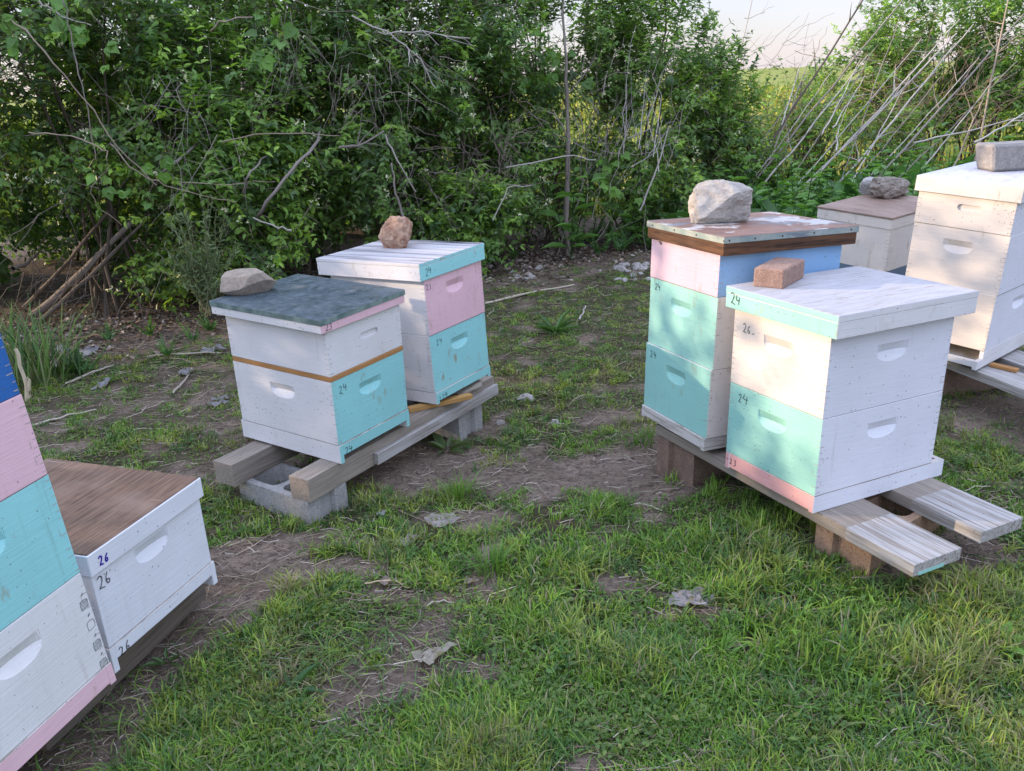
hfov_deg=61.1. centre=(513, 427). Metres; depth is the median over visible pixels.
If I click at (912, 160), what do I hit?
upright weed
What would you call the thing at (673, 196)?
upright weed
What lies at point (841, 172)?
broadleaf weed
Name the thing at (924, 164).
broadleaf weed
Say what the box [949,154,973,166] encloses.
broadleaf weed
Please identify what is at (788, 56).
dead twig tangle
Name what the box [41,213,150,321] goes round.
leaning branch
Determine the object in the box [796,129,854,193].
upright weed
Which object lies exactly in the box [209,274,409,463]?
beehive
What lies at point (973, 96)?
dead twig tangle
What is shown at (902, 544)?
wooden plank
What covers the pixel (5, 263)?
shrub
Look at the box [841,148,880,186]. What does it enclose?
upright weed
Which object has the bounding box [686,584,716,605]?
dead leaf
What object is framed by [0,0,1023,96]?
sky
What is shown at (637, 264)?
pale stone
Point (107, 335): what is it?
feathery weed
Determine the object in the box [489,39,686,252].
dead twig tangle
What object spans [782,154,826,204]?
upright weed
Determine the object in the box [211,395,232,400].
dead leaf
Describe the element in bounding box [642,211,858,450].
beehive
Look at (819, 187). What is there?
upright weed
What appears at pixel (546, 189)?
shrub
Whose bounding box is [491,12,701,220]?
dead twig tangle
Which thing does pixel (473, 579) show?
dead leaf
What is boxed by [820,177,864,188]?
broadleaf weed
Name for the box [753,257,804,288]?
paver brick
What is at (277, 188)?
bare branch
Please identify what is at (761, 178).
upright weed
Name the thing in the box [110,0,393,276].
shrub
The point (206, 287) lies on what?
narrow leaved plant
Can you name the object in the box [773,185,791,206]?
upright weed
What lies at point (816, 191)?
upright weed
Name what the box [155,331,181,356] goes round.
feathery weed
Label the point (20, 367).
reed stalk
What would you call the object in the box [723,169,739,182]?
upright weed
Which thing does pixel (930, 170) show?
upright weed
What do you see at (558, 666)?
rosette plant
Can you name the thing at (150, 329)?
feathery weed
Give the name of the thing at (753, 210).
broadleaf weed
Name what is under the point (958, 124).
dry cane
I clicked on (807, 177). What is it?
broadleaf weed
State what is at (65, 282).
dead twig tangle
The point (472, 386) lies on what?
wooden wedge
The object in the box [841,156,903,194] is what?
upright weed
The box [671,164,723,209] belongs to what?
upright weed
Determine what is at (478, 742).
turf grass
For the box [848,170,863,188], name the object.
broadleaf weed
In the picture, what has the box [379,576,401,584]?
dead leaf
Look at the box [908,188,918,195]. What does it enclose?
upright weed
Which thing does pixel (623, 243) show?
feathery weed
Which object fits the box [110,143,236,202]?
vine stem
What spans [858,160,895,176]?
upright weed
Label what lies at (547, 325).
rosette plant
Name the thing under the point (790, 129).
dry cane
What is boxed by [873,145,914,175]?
upright weed
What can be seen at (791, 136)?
dry cane
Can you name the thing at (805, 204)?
upright weed
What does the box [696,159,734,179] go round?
upright weed
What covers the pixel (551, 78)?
grape vine
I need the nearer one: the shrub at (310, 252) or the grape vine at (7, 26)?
the grape vine at (7, 26)
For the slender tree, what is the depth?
7.07 m
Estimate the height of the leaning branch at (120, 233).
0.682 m
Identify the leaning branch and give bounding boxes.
[10,252,39,270]
[22,210,109,307]
[29,221,132,316]
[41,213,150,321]
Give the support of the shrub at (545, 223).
on the ground at (618, 453)
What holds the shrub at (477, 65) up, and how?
on the ground at (618, 453)
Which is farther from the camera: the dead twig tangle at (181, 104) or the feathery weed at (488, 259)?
the feathery weed at (488, 259)
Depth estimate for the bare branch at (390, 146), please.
5.74 m
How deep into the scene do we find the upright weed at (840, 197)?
7.26 m
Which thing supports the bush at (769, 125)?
on the ground at (618, 453)
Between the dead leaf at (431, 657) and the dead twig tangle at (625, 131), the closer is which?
the dead leaf at (431, 657)
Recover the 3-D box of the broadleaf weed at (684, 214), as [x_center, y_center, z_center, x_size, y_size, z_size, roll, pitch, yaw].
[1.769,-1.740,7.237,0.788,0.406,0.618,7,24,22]
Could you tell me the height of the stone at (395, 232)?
0.142 m
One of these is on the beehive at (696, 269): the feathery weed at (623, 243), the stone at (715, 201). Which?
the stone at (715, 201)
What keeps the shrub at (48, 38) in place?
on the ground at (618, 453)
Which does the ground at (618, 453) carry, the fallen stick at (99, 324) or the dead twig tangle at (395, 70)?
the fallen stick at (99, 324)
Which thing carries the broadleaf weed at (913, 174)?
on the ground at (618, 453)
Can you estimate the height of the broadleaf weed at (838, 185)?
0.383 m
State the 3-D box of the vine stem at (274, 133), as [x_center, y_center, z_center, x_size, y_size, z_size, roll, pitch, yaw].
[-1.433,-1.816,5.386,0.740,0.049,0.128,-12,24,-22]
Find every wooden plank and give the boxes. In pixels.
[656,424,961,576]
[879,477,1022,542]
[946,361,1023,398]
[992,349,1023,372]
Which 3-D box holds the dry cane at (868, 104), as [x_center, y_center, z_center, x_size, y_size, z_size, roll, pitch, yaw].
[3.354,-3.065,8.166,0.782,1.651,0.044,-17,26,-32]
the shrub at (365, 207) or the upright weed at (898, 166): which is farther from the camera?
the upright weed at (898, 166)
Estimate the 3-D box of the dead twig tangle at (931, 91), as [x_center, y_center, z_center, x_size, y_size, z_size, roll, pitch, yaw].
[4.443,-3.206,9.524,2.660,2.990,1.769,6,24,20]
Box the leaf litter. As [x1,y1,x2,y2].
[0,227,650,389]
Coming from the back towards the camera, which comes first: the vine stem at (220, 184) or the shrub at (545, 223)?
the shrub at (545, 223)
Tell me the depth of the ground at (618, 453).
3.54 m
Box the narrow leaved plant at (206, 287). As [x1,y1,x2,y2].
[153,194,243,316]
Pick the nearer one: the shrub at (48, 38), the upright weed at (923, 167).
the shrub at (48, 38)
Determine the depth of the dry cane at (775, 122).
8.27 m
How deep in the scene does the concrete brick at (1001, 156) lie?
3.73 m
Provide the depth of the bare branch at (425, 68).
5.22 m
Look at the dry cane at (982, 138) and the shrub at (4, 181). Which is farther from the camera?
the dry cane at (982, 138)
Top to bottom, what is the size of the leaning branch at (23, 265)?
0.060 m
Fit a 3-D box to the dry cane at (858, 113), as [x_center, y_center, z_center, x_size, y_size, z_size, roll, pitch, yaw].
[3.287,-2.910,8.259,1.649,1.444,0.085,-8,23,-14]
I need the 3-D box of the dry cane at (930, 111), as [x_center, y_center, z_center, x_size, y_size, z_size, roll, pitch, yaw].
[3.807,-2.874,8.293,1.353,1.199,0.108,-10,23,-19]
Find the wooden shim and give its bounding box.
[407,393,472,412]
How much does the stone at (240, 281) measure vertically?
0.088 m
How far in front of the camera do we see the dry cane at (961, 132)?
8.21 m
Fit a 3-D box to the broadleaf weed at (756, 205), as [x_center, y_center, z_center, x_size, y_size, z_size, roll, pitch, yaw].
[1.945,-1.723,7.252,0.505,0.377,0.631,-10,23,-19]
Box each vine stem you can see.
[10,20,156,185]
[28,132,120,224]
[38,0,91,25]
[62,0,96,159]
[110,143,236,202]
[180,181,274,185]
[210,16,252,32]
[220,133,338,142]
[492,185,531,219]
[505,155,594,167]
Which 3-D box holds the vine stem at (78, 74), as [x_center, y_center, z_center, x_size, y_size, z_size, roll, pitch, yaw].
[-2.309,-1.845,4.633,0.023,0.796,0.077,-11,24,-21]
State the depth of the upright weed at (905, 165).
8.15 m
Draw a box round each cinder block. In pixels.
[239,463,348,524]
[407,400,482,440]
[657,435,727,487]
[814,494,939,576]
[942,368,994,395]
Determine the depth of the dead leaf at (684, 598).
2.51 m
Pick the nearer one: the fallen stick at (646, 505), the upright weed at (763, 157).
the fallen stick at (646, 505)
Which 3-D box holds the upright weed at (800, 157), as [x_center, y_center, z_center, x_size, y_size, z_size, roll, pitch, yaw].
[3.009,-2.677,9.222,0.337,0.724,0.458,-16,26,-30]
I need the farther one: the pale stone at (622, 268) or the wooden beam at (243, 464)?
the pale stone at (622, 268)
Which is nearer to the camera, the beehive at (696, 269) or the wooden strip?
the beehive at (696, 269)
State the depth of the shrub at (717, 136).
7.92 m
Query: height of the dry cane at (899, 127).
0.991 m
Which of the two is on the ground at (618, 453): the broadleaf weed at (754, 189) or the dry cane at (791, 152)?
the broadleaf weed at (754, 189)
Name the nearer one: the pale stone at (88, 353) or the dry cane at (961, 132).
the pale stone at (88, 353)
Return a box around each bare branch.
[150,140,202,190]
[241,155,267,201]
[253,217,291,230]
[255,127,320,222]
[339,115,385,153]
[352,15,446,90]
[377,24,477,50]
[385,134,415,191]
[391,163,403,216]
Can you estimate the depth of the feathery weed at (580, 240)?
7.58 m
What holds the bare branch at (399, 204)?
attached to the shrub at (365, 207)
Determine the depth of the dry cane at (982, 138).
8.21 m
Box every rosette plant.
[140,646,182,666]
[201,503,226,514]
[263,662,325,707]
[534,309,580,336]
[547,645,582,671]
[969,618,1023,658]
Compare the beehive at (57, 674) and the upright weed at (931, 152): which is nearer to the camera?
the beehive at (57, 674)
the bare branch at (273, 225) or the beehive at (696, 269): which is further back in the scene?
the bare branch at (273, 225)
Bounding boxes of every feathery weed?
[71,346,106,372]
[98,321,124,339]
[129,316,155,335]
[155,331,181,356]
[177,319,201,340]
[194,308,217,330]
[486,236,503,262]
[504,235,520,257]
[559,208,585,247]
[577,228,614,253]
[587,215,605,241]
[595,204,618,233]
[600,193,620,218]
[612,221,644,249]
[626,201,661,247]
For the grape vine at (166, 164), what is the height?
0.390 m
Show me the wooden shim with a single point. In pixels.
(444, 401)
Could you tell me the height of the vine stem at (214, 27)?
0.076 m
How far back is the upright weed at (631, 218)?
7.51 m
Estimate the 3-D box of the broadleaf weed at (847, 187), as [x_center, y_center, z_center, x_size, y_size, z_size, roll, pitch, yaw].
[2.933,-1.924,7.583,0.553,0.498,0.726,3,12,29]
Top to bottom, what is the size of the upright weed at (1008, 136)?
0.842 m
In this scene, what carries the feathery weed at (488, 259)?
on the ground at (618, 453)
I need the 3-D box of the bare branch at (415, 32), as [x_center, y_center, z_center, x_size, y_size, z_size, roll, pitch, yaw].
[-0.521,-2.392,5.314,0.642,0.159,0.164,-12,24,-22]
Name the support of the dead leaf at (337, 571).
on the ground at (618, 453)
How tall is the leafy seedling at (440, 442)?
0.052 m
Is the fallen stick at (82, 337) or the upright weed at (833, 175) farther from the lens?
the upright weed at (833, 175)
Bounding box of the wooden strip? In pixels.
[989,362,1018,372]
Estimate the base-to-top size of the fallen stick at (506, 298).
0.022 m
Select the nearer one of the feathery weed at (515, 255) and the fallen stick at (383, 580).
the fallen stick at (383, 580)
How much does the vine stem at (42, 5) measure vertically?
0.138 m
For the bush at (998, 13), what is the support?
on the ground at (618, 453)
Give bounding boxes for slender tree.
[541,0,599,256]
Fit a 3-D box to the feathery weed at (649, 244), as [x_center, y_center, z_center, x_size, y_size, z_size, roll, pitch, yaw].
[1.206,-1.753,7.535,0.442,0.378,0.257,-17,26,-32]
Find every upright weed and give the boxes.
[534,165,605,260]
[598,160,667,250]
[657,179,683,209]
[662,167,686,207]
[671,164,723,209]
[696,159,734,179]
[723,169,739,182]
[730,143,796,209]
[744,152,775,196]
[751,131,776,177]
[751,168,800,201]
[753,175,802,211]
[770,141,804,183]
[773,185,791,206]
[777,160,833,211]
[777,171,812,209]
[780,187,817,216]
[781,141,815,185]
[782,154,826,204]
[782,176,830,217]
[795,144,825,184]
[795,165,824,199]
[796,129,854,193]
[811,174,822,198]
[812,174,844,215]
[816,153,847,186]
[818,174,858,204]
[822,162,879,199]
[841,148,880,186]
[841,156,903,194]
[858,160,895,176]
[861,129,915,175]
[870,143,926,178]
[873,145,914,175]
[880,143,908,174]
[897,122,951,171]
[900,138,929,174]
[900,161,928,194]
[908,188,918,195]
[922,155,958,171]
[936,146,971,168]
[988,127,1016,141]
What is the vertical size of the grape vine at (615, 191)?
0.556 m
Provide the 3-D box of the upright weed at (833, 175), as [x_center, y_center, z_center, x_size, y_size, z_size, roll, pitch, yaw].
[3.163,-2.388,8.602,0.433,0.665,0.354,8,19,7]
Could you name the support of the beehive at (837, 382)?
on the wooden plank at (902, 544)
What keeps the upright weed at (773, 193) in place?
on the ground at (618, 453)
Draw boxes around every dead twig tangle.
[0,184,179,342]
[60,44,246,228]
[256,0,362,116]
[318,47,399,149]
[328,0,478,150]
[354,97,486,234]
[455,81,585,218]
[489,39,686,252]
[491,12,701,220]
[587,26,721,171]
[700,73,823,176]
[740,2,854,137]
[766,29,947,172]
[795,0,1023,174]
[877,32,1023,161]
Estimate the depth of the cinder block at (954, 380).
4.03 m
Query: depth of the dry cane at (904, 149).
8.20 m
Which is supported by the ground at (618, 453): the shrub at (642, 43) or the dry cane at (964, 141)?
the shrub at (642, 43)
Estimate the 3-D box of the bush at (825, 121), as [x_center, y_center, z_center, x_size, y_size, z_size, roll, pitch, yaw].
[3.143,-3.192,9.329,1.219,1.591,1.033,-2,22,0]
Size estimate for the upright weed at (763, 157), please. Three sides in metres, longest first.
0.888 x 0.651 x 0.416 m
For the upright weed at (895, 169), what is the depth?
9.18 m
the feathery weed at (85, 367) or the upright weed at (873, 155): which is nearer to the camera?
the feathery weed at (85, 367)
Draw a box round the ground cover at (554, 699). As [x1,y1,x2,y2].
[22,245,1023,770]
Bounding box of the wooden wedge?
[453,380,481,394]
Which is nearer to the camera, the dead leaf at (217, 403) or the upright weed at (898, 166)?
the dead leaf at (217, 403)
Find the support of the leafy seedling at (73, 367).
on the ground at (618, 453)
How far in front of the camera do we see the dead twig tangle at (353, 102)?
5.60 m
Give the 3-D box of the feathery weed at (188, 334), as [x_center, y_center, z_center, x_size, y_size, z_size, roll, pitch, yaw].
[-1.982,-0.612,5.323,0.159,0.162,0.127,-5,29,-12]
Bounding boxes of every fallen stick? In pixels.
[32,409,95,425]
[41,333,105,348]
[44,319,153,332]
[65,364,113,384]
[148,351,220,356]
[172,368,191,393]
[365,580,409,587]
[425,599,454,608]
[484,284,574,303]
[578,305,585,320]
[631,502,662,510]
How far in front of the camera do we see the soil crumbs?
2.86 m
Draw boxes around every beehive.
[0,334,115,770]
[43,458,217,672]
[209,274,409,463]
[316,240,490,404]
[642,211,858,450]
[725,266,978,513]
[817,194,917,275]
[905,161,1023,370]
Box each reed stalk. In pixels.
[14,348,28,401]
[26,377,31,400]
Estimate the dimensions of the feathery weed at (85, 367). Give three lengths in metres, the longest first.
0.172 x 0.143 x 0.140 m
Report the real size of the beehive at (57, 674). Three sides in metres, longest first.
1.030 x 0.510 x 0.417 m
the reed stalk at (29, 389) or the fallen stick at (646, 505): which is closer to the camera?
the fallen stick at (646, 505)
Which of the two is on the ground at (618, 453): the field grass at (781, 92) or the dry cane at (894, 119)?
the field grass at (781, 92)
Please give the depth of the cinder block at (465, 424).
3.96 m
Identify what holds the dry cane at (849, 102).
attached to the dry cane at (791, 152)
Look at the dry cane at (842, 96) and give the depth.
8.15 m
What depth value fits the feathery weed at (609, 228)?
8.26 m
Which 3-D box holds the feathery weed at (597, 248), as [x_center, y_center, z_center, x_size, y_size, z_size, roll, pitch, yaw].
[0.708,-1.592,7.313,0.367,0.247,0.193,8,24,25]
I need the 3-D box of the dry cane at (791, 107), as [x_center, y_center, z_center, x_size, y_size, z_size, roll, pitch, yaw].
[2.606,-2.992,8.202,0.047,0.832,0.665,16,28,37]
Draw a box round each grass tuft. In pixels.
[419,468,493,508]
[454,533,521,590]
[615,425,656,449]
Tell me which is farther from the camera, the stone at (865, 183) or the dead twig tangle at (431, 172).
the dead twig tangle at (431, 172)
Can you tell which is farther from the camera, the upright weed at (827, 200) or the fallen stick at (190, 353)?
the upright weed at (827, 200)
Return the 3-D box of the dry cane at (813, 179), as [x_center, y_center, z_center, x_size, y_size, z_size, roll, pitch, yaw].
[3.426,-3.042,8.244,1.608,1.505,0.149,-9,23,-16]
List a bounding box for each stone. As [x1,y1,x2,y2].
[80,350,92,357]
[220,268,276,295]
[378,216,412,248]
[517,393,533,401]
[550,419,559,424]
[617,265,625,271]
[620,262,629,266]
[632,262,642,267]
[688,179,752,223]
[859,177,872,194]
[869,176,909,198]
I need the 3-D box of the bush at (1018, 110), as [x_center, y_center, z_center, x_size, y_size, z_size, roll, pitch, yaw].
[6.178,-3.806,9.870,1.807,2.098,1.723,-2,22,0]
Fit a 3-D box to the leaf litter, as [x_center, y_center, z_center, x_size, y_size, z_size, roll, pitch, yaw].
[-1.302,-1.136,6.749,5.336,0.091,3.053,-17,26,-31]
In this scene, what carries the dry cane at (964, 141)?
on the broadleaf weed
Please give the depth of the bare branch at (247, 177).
5.29 m
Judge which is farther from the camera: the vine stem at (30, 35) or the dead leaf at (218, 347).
the dead leaf at (218, 347)
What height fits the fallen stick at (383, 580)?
0.012 m
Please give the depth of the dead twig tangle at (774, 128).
8.46 m
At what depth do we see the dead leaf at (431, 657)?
2.33 m
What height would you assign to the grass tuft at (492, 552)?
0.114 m
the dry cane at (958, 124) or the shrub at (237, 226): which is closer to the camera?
the shrub at (237, 226)
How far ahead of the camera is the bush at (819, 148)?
9.43 m
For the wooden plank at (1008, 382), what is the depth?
3.69 m
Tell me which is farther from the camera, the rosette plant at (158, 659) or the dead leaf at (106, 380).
the dead leaf at (106, 380)
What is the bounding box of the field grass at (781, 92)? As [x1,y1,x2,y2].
[0,79,1023,236]
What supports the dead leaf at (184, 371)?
on the ground at (618, 453)
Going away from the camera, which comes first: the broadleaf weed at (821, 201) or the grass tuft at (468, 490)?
the grass tuft at (468, 490)
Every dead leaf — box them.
[66,344,98,353]
[91,377,112,389]
[179,367,193,374]
[201,344,225,351]
[207,399,228,406]
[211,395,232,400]
[324,567,346,577]
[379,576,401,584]
[394,533,416,545]
[412,642,456,664]
[424,513,464,526]
[463,576,480,582]
[668,589,706,605]
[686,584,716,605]
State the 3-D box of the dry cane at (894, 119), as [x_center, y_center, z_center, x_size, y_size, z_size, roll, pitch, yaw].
[3.580,-2.975,8.309,1.558,1.592,0.227,-9,23,-16]
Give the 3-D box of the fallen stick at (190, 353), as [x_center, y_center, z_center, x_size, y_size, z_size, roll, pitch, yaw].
[-1.929,-0.434,5.082,0.428,0.019,0.035,-3,22,-3]
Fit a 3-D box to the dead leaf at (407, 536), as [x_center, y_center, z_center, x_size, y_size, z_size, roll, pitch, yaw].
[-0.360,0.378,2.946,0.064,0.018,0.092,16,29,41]
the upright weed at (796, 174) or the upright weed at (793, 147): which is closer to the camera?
the upright weed at (796, 174)
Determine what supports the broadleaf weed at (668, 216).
on the ground at (618, 453)
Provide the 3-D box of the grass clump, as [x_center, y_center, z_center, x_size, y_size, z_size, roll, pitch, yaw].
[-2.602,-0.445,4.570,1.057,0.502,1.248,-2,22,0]
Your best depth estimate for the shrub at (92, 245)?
8.01 m
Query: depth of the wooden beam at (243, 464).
3.31 m
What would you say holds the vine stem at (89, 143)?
attached to the dead twig tangle at (181, 104)
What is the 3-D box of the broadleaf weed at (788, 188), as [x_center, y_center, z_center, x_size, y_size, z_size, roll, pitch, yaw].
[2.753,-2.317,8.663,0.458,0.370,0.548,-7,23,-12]
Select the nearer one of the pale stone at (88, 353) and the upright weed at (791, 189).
the pale stone at (88, 353)
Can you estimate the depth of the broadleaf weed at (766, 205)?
7.06 m
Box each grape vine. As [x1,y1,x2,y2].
[0,0,66,59]
[46,0,89,47]
[66,140,131,218]
[72,1,119,73]
[111,138,174,210]
[243,0,298,72]
[517,8,593,93]
[583,140,642,206]
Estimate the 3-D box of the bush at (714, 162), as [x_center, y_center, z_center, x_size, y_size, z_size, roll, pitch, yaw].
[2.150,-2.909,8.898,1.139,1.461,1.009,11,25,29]
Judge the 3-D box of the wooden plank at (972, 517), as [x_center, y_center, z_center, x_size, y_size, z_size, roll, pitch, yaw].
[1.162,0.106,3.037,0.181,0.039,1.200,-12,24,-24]
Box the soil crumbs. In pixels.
[6,286,1023,770]
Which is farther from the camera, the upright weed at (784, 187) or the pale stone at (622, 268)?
the upright weed at (784, 187)
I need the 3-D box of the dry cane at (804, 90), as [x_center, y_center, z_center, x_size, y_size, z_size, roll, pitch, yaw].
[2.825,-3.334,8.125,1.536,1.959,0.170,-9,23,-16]
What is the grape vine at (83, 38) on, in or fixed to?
attached to the vine stem at (78, 74)
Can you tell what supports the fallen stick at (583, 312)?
on the ground at (618, 453)
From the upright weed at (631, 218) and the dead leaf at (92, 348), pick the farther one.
the upright weed at (631, 218)
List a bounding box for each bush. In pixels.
[685,79,773,175]
[711,93,803,192]
[737,53,833,187]
[759,51,863,181]
[786,85,879,180]
[799,7,941,169]
[835,83,950,170]
[850,0,1023,169]
[916,0,1023,162]
[965,29,1023,141]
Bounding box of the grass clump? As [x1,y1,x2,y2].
[0,292,118,396]
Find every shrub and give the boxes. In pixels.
[0,0,49,258]
[0,0,223,317]
[0,0,237,282]
[0,1,76,292]
[0,124,163,263]
[42,0,333,316]
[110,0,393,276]
[156,142,326,236]
[166,0,400,260]
[248,0,488,254]
[312,112,471,230]
[316,0,536,242]
[360,0,574,261]
[399,151,538,279]
[405,106,583,222]
[443,0,648,248]
[553,0,738,245]
[654,28,789,206]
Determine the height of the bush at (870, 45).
2.049 m
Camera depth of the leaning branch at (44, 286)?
6.09 m
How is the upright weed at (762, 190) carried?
on the ground at (618, 453)
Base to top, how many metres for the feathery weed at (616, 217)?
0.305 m
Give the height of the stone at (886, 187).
0.111 m
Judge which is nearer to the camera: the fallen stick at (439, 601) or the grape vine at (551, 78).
the fallen stick at (439, 601)
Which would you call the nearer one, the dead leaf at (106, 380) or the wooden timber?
the wooden timber
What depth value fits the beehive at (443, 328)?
3.64 m
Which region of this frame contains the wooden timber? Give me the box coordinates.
[40,583,206,750]
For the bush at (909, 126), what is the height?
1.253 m
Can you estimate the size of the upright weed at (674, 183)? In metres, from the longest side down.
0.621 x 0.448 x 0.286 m
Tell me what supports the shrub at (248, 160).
on the ground at (618, 453)
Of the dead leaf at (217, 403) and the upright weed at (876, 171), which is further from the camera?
the upright weed at (876, 171)
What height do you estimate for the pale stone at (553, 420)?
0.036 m
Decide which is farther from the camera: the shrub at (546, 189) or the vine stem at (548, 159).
the shrub at (546, 189)
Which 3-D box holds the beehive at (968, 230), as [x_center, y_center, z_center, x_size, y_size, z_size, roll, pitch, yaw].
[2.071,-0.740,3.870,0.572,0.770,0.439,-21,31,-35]
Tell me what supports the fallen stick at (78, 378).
on the ground at (618, 453)
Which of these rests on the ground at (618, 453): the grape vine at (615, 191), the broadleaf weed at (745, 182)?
the broadleaf weed at (745, 182)
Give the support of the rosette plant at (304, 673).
on the ground at (618, 453)
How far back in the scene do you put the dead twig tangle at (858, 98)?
9.05 m
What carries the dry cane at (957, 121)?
on the upright weed at (880, 168)
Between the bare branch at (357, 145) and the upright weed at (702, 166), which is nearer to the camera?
the bare branch at (357, 145)
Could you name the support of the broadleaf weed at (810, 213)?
on the ground at (618, 453)
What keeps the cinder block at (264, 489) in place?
on the ground at (618, 453)
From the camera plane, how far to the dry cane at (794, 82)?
8.10 m
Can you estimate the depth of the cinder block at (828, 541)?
2.66 m
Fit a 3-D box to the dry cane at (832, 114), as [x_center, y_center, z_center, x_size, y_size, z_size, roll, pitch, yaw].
[2.959,-2.911,8.259,1.101,1.338,0.101,-13,24,-24]
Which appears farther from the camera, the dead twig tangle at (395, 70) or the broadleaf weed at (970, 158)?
the broadleaf weed at (970, 158)
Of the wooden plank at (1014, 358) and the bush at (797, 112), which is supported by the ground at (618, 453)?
the bush at (797, 112)
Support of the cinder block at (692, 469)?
on the ground at (618, 453)
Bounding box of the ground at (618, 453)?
[0,59,1023,770]
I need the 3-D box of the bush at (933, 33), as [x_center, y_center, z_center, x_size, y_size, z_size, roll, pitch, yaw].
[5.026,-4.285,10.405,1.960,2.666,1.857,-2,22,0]
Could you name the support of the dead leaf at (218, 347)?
on the ground at (618, 453)
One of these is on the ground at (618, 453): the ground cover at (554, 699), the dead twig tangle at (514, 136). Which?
the ground cover at (554, 699)
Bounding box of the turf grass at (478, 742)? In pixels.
[14,252,1023,770]
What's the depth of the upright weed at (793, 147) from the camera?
8.91 m
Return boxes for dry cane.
[639,122,669,210]
[715,0,761,152]
[734,75,807,180]
[748,72,831,183]
[750,0,862,171]
[752,0,902,184]
[763,55,868,184]
[769,64,807,160]
[780,45,877,191]
[781,38,807,125]
[785,38,942,197]
[798,19,959,194]
[800,30,956,190]
[822,59,879,134]
[832,75,871,127]
[835,24,973,181]
[835,94,852,151]
[840,6,903,181]
[853,69,909,177]
[860,77,940,173]
[869,58,978,176]
[877,14,1023,176]
[898,60,1021,177]
[913,116,1023,142]
[926,73,1005,163]
[953,87,984,165]
[973,113,1023,142]
[974,0,1018,160]
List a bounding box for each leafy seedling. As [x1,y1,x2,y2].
[44,345,90,373]
[426,432,472,455]
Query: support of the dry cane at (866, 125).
on the ground at (618, 453)
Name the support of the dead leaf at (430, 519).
on the ground at (618, 453)
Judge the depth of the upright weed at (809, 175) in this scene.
8.86 m
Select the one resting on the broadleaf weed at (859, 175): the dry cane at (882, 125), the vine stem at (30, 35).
the dry cane at (882, 125)
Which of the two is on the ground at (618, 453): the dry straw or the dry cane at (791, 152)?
the dry straw
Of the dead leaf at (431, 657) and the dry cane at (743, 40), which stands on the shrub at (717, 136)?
the dry cane at (743, 40)
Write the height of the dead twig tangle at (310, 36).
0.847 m
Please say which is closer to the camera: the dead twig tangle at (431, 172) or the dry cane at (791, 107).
the dead twig tangle at (431, 172)
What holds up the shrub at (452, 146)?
on the ground at (618, 453)
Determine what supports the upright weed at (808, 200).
on the ground at (618, 453)
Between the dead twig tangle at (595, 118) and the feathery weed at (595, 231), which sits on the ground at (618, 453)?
the feathery weed at (595, 231)
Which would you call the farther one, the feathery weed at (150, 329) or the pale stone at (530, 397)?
the feathery weed at (150, 329)
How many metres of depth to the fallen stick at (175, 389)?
4.54 m
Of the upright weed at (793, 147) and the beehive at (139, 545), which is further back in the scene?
the upright weed at (793, 147)
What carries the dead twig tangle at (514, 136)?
on the shrub at (471, 229)
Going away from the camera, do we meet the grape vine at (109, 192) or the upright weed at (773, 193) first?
the grape vine at (109, 192)
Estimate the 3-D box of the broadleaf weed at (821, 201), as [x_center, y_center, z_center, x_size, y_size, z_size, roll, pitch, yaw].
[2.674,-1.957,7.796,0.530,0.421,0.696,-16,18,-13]
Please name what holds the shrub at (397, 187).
on the ground at (618, 453)
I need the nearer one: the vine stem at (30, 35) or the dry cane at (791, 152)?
the vine stem at (30, 35)
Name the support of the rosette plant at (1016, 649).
on the ground at (618, 453)
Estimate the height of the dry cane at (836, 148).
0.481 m
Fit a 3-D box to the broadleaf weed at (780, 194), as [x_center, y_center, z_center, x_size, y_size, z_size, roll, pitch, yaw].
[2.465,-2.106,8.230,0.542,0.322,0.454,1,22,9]
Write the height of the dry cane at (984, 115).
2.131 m
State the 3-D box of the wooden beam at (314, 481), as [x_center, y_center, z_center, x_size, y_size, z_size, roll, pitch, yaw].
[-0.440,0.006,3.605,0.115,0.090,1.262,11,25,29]
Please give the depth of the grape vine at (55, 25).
4.54 m
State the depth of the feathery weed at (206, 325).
5.52 m
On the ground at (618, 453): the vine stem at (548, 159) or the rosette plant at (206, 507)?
the rosette plant at (206, 507)
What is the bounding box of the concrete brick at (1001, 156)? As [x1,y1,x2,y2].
[976,140,1023,170]
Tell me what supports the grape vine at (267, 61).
attached to the dead twig tangle at (310, 36)
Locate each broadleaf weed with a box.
[659,207,687,218]
[672,196,762,217]
[739,169,772,199]
[751,202,761,208]
[751,208,764,212]
[752,184,779,206]
[752,194,815,216]
[768,189,794,208]
[776,177,815,201]
[790,186,841,209]
[800,168,843,193]
[801,202,817,218]
[815,180,843,198]
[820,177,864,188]
[822,176,857,202]
[836,162,881,188]
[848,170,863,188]
[895,159,925,187]
[921,158,931,172]
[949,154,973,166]
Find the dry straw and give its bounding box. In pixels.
[0,243,1023,770]
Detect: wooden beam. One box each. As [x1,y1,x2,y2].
[213,440,300,486]
[289,376,497,502]
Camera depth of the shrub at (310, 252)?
7.30 m

